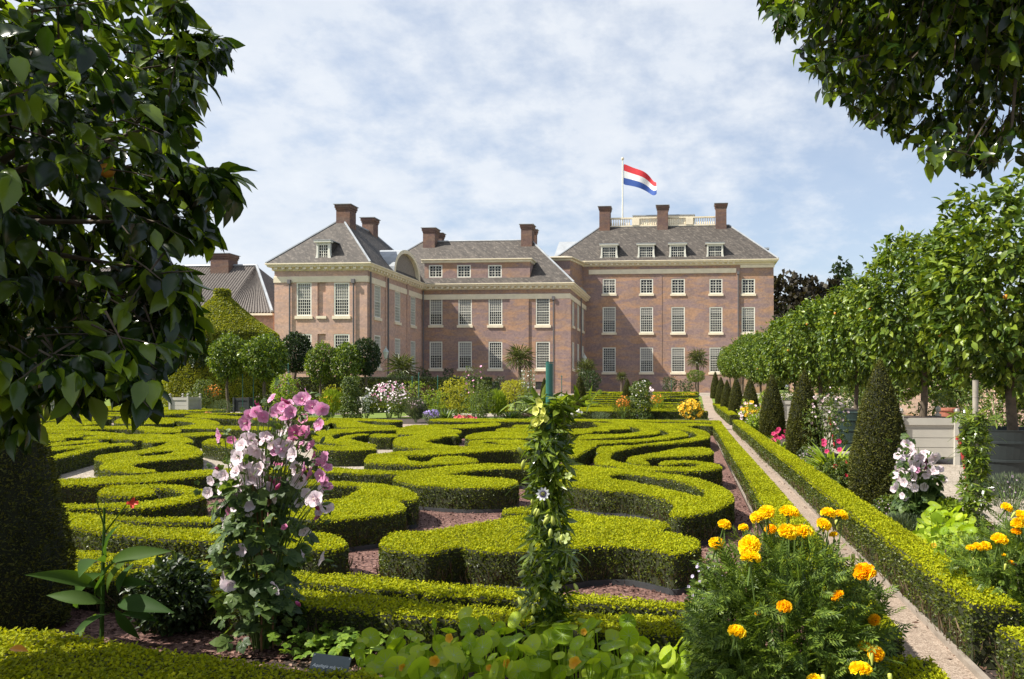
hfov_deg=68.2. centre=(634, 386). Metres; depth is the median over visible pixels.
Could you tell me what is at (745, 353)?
orange tree
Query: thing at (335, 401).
flowering shrub
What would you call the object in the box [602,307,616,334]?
window
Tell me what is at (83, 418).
box hedge
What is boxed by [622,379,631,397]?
yew cone
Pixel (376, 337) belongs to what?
window
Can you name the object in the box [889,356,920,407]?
orange tree
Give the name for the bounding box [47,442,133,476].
box hedge
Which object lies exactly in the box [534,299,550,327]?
window
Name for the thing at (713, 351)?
window
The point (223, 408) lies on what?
flowering shrub
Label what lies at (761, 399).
flowering shrub
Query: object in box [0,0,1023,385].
sky
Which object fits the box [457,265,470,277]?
window
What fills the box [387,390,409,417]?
flowering shrub
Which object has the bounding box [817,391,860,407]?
flowering shrub
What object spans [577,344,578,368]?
window
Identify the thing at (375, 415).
lawn
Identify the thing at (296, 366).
standard tree
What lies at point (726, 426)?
cross path
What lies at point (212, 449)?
box hedge
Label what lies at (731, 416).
box hedge
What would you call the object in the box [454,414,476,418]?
flowering shrub
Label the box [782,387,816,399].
flowering shrub
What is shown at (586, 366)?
fan palm
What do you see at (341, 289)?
window
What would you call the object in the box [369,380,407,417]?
flowering shrub
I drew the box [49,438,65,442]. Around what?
box hedge
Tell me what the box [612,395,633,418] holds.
flowering shrub
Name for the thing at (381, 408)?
box hedge
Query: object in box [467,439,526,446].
box hedge
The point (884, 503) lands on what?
flowering shrub
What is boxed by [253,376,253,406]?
plant rod
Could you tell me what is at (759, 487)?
box hedge
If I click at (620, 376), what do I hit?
fan palm
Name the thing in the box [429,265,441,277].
window
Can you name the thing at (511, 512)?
box hedge
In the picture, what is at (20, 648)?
fallen leaf
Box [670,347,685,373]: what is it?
window
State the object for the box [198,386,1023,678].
ground
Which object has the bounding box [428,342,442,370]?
window
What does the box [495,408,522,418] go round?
flowering shrub
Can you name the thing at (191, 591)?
leafy plant
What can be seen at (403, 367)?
fan palm
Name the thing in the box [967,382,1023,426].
flowering shrub
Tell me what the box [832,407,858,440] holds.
planter box
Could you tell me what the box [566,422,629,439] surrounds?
box hedge
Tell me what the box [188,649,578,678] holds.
bark mulch
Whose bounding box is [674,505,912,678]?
marigold bush
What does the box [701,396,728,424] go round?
path
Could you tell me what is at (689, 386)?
flowering shrub
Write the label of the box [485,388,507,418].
flowering shrub
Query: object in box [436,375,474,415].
flowering shrub
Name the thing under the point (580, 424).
box hedge
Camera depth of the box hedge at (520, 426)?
23.41 m
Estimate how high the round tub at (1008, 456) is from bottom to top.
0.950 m
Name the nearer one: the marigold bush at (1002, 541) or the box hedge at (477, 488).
the marigold bush at (1002, 541)
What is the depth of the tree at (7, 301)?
61.02 m
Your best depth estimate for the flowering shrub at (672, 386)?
79.80 m
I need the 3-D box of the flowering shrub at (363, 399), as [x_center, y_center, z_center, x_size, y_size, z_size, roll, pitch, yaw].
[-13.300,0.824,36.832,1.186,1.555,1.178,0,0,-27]
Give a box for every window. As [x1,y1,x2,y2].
[295,282,312,318]
[299,334,311,369]
[332,282,350,318]
[334,334,348,368]
[374,284,381,320]
[374,335,381,370]
[394,291,401,325]
[394,338,399,370]
[410,296,416,328]
[410,341,416,370]
[428,300,442,327]
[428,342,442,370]
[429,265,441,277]
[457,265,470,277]
[457,299,472,327]
[457,342,472,370]
[487,299,502,327]
[487,342,502,370]
[488,265,501,277]
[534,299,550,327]
[534,342,549,370]
[536,381,542,389]
[572,301,574,328]
[572,342,574,371]
[577,304,579,331]
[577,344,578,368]
[582,308,584,333]
[602,279,616,295]
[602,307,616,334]
[602,347,616,373]
[639,279,653,295]
[639,307,653,334]
[639,347,653,373]
[670,279,685,295]
[670,307,685,334]
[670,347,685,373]
[708,279,722,295]
[708,307,722,334]
[708,347,721,373]
[741,279,755,295]
[741,307,754,334]
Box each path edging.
[716,441,804,618]
[732,429,989,678]
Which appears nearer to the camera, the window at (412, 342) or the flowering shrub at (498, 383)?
the flowering shrub at (498, 383)
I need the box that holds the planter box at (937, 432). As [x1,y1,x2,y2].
[900,406,959,464]
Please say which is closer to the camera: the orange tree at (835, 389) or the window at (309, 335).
the orange tree at (835, 389)
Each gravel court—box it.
[230,412,371,414]
[401,413,505,416]
[538,393,709,395]
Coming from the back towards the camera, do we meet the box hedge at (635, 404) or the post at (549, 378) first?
the box hedge at (635, 404)
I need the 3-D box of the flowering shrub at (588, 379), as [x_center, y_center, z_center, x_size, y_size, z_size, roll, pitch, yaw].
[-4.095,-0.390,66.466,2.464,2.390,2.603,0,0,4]
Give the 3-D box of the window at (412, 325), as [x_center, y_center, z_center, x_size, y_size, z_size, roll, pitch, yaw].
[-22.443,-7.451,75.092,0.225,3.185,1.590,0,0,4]
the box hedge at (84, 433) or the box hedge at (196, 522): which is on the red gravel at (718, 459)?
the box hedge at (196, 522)
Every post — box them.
[545,362,552,615]
[972,380,977,533]
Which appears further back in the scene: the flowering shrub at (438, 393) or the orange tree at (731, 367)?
the orange tree at (731, 367)
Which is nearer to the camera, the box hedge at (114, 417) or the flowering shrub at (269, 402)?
the box hedge at (114, 417)
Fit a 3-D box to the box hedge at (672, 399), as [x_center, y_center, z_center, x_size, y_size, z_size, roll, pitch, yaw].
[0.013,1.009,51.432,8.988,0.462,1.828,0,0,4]
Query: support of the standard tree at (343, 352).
on the gravel court at (305, 413)
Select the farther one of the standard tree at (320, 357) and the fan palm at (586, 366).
the fan palm at (586, 366)
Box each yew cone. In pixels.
[0,424,77,633]
[540,378,545,397]
[573,375,586,406]
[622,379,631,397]
[710,372,718,398]
[715,377,723,403]
[720,380,730,407]
[728,376,742,412]
[741,377,758,413]
[758,373,785,437]
[785,369,822,457]
[847,358,911,506]
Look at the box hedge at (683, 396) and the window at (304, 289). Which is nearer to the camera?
the box hedge at (683, 396)
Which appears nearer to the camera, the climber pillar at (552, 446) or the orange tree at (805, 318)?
the climber pillar at (552, 446)
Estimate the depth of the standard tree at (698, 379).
69.49 m
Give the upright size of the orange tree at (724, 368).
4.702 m
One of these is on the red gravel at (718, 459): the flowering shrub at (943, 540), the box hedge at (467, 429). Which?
the box hedge at (467, 429)
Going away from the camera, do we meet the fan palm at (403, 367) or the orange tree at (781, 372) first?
the orange tree at (781, 372)
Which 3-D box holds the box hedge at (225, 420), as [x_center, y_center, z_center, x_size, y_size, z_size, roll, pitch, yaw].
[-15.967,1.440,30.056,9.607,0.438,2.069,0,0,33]
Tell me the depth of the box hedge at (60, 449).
15.38 m
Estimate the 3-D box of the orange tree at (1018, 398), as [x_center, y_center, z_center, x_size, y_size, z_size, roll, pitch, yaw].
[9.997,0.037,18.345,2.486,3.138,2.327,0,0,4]
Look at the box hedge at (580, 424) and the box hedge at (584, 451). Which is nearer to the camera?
the box hedge at (584, 451)
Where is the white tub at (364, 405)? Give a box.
[359,397,369,411]
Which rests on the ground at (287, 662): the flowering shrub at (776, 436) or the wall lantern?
the flowering shrub at (776, 436)
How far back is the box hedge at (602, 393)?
57.58 m
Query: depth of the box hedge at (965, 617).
5.54 m
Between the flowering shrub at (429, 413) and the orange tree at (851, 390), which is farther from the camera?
the orange tree at (851, 390)
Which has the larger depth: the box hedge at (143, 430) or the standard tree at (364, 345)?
the standard tree at (364, 345)
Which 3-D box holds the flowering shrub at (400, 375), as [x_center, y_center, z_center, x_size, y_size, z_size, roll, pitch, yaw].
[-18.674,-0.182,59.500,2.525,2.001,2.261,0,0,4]
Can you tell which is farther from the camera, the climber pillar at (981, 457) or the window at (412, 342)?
the window at (412, 342)
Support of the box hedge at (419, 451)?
on the ground at (287, 662)
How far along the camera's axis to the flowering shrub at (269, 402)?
41.42 m
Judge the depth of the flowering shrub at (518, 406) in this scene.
35.36 m
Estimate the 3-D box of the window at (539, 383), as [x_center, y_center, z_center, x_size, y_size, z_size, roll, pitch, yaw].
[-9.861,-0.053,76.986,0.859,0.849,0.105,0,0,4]
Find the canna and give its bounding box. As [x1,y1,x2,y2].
[26,497,173,639]
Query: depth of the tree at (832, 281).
133.08 m
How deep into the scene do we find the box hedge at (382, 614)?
4.52 m
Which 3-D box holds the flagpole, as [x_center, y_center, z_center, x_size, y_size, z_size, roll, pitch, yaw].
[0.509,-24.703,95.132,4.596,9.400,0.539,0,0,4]
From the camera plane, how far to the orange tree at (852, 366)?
20.60 m
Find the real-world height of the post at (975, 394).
1.661 m
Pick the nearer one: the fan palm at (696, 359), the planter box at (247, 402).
the planter box at (247, 402)
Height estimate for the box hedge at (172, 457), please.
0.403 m
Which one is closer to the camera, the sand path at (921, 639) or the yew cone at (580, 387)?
the sand path at (921, 639)
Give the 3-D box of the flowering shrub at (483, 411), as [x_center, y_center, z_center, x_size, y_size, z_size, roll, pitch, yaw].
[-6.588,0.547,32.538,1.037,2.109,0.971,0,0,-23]
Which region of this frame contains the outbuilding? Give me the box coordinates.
[20,253,273,335]
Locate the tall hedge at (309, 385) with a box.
[296,376,491,403]
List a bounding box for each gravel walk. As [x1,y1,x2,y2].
[756,393,903,421]
[824,430,1023,530]
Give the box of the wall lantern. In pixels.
[382,346,388,363]
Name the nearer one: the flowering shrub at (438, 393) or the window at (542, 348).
the flowering shrub at (438, 393)
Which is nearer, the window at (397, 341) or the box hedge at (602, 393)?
the box hedge at (602, 393)
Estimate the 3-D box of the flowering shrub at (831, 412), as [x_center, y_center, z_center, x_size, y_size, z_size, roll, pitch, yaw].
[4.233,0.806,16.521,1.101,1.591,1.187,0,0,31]
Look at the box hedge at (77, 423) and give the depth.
24.98 m
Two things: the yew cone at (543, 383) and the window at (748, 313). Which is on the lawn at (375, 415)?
the yew cone at (543, 383)
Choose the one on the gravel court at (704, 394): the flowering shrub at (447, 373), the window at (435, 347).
the flowering shrub at (447, 373)
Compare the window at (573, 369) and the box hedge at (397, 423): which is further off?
the window at (573, 369)
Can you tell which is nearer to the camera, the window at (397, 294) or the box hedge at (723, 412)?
the box hedge at (723, 412)
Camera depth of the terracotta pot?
18.77 m
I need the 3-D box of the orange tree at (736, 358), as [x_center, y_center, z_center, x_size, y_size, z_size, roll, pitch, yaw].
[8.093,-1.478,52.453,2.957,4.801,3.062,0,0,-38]
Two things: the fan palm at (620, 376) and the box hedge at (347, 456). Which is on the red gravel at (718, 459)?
the box hedge at (347, 456)
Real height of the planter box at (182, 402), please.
1.210 m
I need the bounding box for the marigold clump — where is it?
[677,398,704,419]
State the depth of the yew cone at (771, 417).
23.11 m
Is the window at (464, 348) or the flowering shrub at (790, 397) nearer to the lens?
the flowering shrub at (790, 397)
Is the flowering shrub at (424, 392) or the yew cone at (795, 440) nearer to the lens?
the yew cone at (795, 440)
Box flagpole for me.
[621,157,656,217]
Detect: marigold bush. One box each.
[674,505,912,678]
[936,502,1023,629]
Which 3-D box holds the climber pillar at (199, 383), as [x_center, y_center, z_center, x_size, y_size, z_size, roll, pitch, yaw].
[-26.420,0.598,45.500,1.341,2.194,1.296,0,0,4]
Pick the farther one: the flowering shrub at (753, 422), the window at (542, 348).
the window at (542, 348)
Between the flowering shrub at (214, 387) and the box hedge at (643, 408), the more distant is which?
the flowering shrub at (214, 387)
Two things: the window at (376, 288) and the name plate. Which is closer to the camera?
the name plate
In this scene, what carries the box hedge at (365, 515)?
on the red gravel at (718, 459)
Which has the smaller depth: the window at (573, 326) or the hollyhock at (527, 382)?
the hollyhock at (527, 382)
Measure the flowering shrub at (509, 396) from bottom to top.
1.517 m
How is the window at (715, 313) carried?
in the palace
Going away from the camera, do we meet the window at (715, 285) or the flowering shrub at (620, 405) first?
the flowering shrub at (620, 405)
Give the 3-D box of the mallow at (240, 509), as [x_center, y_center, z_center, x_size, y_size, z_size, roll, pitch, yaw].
[-2.231,0.773,4.518,0.935,1.656,0.636,0,0,4]
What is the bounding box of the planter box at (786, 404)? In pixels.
[781,396,791,419]
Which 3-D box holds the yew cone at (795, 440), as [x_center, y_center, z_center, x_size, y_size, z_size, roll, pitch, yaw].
[3.864,0.623,16.958,0.912,2.090,0.908,0,0,4]
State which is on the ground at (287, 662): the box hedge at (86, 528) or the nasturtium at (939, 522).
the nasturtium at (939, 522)
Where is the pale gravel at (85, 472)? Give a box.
[57,431,392,479]
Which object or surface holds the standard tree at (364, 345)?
on the gravel court at (305, 413)
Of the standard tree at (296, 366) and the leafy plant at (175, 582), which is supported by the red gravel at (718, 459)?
the leafy plant at (175, 582)
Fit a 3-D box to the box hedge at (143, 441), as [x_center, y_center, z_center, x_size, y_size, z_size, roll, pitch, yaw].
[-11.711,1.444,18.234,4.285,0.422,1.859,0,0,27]
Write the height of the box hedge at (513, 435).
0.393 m
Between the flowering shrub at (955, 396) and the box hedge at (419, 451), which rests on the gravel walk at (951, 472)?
the flowering shrub at (955, 396)
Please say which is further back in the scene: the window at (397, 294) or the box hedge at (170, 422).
the window at (397, 294)
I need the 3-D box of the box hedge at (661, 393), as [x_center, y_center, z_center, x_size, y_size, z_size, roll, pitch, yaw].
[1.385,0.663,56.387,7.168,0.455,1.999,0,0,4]
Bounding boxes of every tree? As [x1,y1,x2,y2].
[0,0,257,460]
[4,298,44,337]
[188,338,212,407]
[204,331,248,412]
[236,333,291,411]
[278,331,311,395]
[303,340,336,399]
[328,341,366,402]
[352,337,381,396]
[500,379,529,409]
[686,369,704,391]
[717,344,732,386]
[720,342,740,380]
[724,336,743,394]
[732,332,753,379]
[738,330,776,398]
[751,325,787,388]
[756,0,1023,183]
[759,307,812,389]
[773,293,854,405]
[774,268,831,390]
[775,304,787,389]
[813,379,842,396]
[814,275,900,408]
[822,276,847,305]
[828,255,858,289]
[839,374,865,401]
[842,225,987,416]
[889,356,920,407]
[905,167,1023,429]
[918,361,986,407]
[988,359,1023,409]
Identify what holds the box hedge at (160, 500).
on the red gravel at (718, 459)
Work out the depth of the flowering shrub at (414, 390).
37.88 m
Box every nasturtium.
[353,606,692,678]
[912,501,977,557]
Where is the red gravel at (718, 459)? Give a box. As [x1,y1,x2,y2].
[45,436,803,659]
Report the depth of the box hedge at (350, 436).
19.49 m
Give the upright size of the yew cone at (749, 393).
2.090 m
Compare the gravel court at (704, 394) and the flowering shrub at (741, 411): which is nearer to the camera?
the flowering shrub at (741, 411)
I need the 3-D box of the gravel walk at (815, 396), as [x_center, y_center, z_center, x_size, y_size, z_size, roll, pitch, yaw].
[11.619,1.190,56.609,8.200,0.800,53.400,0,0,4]
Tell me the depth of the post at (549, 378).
3.96 m
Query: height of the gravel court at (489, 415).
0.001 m
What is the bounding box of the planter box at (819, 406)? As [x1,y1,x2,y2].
[818,400,844,428]
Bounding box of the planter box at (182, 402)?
[169,393,201,409]
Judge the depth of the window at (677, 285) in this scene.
87.93 m
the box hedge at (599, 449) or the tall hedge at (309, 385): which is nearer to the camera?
the box hedge at (599, 449)
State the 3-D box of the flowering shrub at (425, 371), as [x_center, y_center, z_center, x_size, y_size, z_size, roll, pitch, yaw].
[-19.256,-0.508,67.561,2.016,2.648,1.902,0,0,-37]
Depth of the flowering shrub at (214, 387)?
48.87 m
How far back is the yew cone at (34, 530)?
4.77 m
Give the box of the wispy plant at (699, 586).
[681,538,742,678]
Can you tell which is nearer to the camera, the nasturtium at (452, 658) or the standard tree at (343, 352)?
the nasturtium at (452, 658)
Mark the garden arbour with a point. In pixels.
(227, 311)
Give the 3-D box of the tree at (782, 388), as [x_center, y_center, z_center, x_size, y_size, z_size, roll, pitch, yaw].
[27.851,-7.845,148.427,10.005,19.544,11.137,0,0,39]
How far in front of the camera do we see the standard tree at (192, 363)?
48.51 m
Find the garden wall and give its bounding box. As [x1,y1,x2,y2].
[788,374,1023,425]
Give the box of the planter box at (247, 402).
[233,397,255,412]
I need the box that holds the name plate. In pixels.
[308,653,351,673]
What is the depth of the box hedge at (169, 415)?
35.14 m
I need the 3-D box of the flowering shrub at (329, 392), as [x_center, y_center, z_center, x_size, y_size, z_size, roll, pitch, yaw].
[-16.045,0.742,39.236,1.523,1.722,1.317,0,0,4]
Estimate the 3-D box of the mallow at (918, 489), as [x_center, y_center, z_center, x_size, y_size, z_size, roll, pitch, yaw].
[3.045,1.047,8.004,0.612,1.108,0.936,0,0,23]
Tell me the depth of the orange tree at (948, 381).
23.81 m
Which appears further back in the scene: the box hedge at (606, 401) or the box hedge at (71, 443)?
the box hedge at (606, 401)
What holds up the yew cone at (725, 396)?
on the lawn at (375, 415)
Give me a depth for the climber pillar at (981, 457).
7.49 m
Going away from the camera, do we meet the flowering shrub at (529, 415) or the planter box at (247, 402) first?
the flowering shrub at (529, 415)
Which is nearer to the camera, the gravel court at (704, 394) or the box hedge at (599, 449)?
the box hedge at (599, 449)
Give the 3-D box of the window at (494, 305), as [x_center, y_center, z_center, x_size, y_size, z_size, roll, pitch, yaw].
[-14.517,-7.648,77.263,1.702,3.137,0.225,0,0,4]
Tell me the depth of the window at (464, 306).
77.56 m
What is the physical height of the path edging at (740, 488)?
0.055 m
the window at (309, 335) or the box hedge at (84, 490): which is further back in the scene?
the window at (309, 335)
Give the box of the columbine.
[255,622,406,664]
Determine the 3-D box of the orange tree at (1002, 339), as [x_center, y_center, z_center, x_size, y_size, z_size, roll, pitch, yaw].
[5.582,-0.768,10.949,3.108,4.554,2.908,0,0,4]
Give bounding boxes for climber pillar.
[191,378,213,408]
[337,375,362,418]
[498,383,599,678]
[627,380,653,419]
[946,406,1006,537]
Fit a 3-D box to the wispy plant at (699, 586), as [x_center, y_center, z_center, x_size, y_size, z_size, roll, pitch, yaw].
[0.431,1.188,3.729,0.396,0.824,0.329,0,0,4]
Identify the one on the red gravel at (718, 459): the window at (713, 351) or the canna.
the canna
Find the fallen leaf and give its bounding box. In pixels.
[10,645,27,651]
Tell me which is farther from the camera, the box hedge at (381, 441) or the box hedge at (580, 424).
the box hedge at (580, 424)
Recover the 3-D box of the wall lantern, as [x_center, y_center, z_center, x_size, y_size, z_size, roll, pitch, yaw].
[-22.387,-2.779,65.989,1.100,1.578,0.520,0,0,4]
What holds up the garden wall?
on the ground at (287, 662)
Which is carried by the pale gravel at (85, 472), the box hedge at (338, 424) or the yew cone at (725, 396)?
the box hedge at (338, 424)
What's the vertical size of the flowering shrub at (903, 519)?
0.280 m
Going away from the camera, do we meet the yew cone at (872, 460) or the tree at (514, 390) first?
the yew cone at (872, 460)
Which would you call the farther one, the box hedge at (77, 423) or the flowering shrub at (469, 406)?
the flowering shrub at (469, 406)
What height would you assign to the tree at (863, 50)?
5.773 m
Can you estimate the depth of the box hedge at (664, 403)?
48.42 m
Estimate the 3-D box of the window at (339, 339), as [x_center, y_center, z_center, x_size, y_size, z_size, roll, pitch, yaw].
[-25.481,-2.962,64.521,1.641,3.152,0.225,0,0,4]
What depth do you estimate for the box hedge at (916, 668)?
3.36 m
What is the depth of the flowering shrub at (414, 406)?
32.47 m
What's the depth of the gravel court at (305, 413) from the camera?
43.02 m
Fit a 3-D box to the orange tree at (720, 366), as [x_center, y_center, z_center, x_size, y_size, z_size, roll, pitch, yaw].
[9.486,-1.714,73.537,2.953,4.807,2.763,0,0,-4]
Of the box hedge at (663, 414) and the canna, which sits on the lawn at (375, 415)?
the box hedge at (663, 414)
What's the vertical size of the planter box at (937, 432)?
1.160 m
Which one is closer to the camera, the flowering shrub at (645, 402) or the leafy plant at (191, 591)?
the leafy plant at (191, 591)
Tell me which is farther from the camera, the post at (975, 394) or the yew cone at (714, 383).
the yew cone at (714, 383)
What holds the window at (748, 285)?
in the palace
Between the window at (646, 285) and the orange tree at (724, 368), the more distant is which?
the window at (646, 285)
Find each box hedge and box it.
[0,626,382,678]
[40,415,111,425]
[41,421,98,426]
[45,425,181,434]
[45,439,99,446]
[46,442,109,456]
[47,429,124,436]
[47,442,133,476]
[48,433,83,440]
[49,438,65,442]
[51,412,243,417]
[58,465,307,503]
[61,483,209,518]
[64,512,352,575]
[68,549,698,619]
[70,563,702,677]
[79,412,120,422]
[83,433,193,450]
[92,442,203,476]
[99,512,263,529]
[107,406,225,412]
[114,417,220,427]
[164,411,188,417]
[174,432,230,448]
[178,425,314,440]
[184,414,315,428]
[202,438,283,464]
[226,406,485,412]
[274,479,420,551]
[307,462,530,512]
[308,417,402,427]
[311,427,398,452]
[313,444,375,466]
[321,420,395,429]
[350,403,481,405]
[364,433,532,470]
[369,433,397,449]
[376,509,704,595]
[396,424,461,443]
[428,418,721,429]
[434,422,500,438]
[464,431,533,446]
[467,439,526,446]
[496,427,536,431]
[500,506,531,518]
[506,410,707,418]
[512,424,534,427]
[559,464,737,545]
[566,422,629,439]
[567,424,688,465]
[568,396,669,399]
[570,394,698,397]
[572,423,659,440]
[579,407,685,408]
[579,409,694,410]
[580,407,657,407]
[586,392,670,394]
[587,397,698,401]
[588,400,655,402]
[588,402,700,404]
[590,404,678,405]
[590,405,697,407]
[594,420,723,486]
[596,445,629,455]
[606,392,699,396]
[626,447,715,466]
[656,422,712,435]
[711,420,905,658]
[713,403,735,422]
[728,413,753,424]
[732,419,1022,669]
[870,654,950,678]
[993,624,1023,678]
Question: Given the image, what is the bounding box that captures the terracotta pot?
[939,408,959,416]
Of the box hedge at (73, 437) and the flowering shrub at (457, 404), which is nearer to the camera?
the box hedge at (73, 437)
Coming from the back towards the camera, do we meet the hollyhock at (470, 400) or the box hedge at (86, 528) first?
the hollyhock at (470, 400)
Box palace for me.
[265,203,778,394]
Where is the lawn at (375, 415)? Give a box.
[104,387,907,418]
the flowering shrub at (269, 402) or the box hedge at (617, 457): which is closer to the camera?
the box hedge at (617, 457)
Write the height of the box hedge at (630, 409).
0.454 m
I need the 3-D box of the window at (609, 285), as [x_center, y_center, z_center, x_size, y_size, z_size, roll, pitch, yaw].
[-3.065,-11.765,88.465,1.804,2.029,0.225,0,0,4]
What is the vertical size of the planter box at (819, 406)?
1.110 m
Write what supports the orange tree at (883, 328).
in the planter box at (937, 432)
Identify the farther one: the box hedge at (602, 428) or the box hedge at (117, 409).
the box hedge at (117, 409)
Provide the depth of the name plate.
3.06 m
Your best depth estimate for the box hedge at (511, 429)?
21.72 m
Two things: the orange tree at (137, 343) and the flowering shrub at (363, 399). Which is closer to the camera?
the orange tree at (137, 343)
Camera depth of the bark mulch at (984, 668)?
5.02 m
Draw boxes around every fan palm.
[383,351,419,376]
[502,344,536,390]
[573,357,598,388]
[617,371,627,391]
[685,347,708,392]
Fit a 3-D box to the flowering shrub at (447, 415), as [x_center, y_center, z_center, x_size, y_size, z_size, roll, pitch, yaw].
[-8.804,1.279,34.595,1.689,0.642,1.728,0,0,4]
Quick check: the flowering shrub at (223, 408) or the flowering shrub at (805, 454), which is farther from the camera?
the flowering shrub at (223, 408)
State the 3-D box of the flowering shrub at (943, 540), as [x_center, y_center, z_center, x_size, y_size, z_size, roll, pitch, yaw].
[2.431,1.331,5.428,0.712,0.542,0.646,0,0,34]
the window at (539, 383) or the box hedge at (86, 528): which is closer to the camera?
the box hedge at (86, 528)
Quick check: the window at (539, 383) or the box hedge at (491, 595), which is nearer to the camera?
the box hedge at (491, 595)
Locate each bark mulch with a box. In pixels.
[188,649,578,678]
[744,438,1022,678]
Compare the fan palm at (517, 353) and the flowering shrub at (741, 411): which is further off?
the fan palm at (517, 353)
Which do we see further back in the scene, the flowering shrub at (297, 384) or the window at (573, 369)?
the window at (573, 369)
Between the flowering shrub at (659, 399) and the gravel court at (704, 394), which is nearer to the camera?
the flowering shrub at (659, 399)
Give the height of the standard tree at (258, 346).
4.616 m
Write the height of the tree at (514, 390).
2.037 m
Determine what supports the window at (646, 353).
in the palace
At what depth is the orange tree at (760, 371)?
38.79 m
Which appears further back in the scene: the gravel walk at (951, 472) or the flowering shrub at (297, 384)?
the flowering shrub at (297, 384)
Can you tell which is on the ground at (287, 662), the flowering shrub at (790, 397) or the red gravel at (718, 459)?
the red gravel at (718, 459)
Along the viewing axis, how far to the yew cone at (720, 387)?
48.52 m
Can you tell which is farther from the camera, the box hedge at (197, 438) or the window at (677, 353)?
the window at (677, 353)
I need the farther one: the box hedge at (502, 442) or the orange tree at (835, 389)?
the orange tree at (835, 389)
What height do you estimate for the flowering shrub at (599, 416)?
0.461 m
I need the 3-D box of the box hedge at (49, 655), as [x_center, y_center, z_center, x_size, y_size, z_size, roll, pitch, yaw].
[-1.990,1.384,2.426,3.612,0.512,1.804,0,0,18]
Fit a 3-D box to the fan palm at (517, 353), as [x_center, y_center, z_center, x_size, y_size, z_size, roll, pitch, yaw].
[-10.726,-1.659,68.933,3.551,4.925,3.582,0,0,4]
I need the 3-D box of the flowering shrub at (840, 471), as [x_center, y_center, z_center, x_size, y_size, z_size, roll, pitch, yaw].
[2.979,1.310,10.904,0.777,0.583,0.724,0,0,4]
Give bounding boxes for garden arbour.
[161,287,279,406]
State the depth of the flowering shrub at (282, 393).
37.22 m
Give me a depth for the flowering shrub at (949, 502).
7.76 m
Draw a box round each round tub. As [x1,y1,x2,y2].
[830,412,857,449]
[956,426,1023,496]
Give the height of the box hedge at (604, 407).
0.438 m
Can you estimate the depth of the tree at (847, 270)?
147.00 m
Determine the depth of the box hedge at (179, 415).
33.12 m
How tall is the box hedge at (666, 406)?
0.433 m
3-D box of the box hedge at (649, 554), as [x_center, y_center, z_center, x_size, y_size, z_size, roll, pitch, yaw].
[-0.762,1.442,6.631,2.772,0.389,2.118,0,0,4]
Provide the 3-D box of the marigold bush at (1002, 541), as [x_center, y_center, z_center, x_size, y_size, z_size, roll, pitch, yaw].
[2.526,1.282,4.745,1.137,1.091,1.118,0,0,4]
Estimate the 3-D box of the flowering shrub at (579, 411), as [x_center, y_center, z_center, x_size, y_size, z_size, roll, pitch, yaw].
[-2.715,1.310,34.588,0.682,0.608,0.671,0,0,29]
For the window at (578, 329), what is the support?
in the palace
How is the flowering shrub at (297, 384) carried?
on the lawn at (375, 415)
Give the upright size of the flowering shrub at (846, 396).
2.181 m
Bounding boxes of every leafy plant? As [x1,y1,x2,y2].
[119,551,214,637]
[144,556,213,623]
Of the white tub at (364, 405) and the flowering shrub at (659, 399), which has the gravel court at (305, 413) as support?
the white tub at (364, 405)
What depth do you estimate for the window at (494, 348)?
77.31 m
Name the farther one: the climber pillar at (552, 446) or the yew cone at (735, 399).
the yew cone at (735, 399)
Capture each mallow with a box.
[193,377,341,653]
[886,433,947,524]
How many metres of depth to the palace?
77.93 m
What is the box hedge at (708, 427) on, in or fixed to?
on the red gravel at (718, 459)
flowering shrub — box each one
[204,383,222,408]
[206,376,223,408]
[207,398,233,412]
[256,390,277,410]
[270,373,300,406]
[271,376,305,407]
[291,390,317,415]
[318,388,341,417]
[319,384,340,415]
[354,387,378,417]
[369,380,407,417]
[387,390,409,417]
[389,372,410,376]
[399,381,428,416]
[403,396,427,422]
[404,385,442,414]
[413,366,432,376]
[422,389,451,417]
[422,409,440,423]
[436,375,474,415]
[438,408,456,418]
[443,368,453,376]
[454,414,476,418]
[463,390,490,417]
[473,375,495,417]
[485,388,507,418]
[489,391,514,416]
[492,376,506,390]
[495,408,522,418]
[512,392,532,418]
[521,405,532,416]
[571,409,583,418]
[576,369,601,391]
[590,411,608,418]
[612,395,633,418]
[649,394,663,407]
[661,376,678,391]
[677,379,693,391]
[736,399,760,421]
[745,410,759,430]
[757,390,785,406]
[764,427,785,447]
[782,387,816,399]
[796,444,826,464]
[799,438,848,471]
[800,387,851,457]
[814,456,848,487]
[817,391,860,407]
[838,379,914,415]
[871,493,902,525]
[886,511,930,530]
[914,379,993,425]
[922,530,1011,592]
[924,495,967,526]
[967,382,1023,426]
[979,472,1023,516]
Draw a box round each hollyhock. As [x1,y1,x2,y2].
[459,365,486,417]
[517,369,537,407]
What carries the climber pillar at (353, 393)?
on the ground at (287, 662)
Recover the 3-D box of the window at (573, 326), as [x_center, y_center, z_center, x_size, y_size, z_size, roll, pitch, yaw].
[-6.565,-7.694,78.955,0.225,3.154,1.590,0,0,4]
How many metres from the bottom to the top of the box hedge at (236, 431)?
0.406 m
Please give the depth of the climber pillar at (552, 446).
3.92 m
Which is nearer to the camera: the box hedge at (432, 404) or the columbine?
the columbine
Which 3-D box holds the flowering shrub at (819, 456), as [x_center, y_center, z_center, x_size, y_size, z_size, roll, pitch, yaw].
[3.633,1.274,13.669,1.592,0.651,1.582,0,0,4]
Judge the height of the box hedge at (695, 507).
0.405 m
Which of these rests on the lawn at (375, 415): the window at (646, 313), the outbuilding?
the outbuilding
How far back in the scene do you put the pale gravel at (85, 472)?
14.55 m
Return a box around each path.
[111,423,731,428]
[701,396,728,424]
[728,430,977,678]
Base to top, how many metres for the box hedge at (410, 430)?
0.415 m
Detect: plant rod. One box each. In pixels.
[242,374,242,406]
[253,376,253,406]

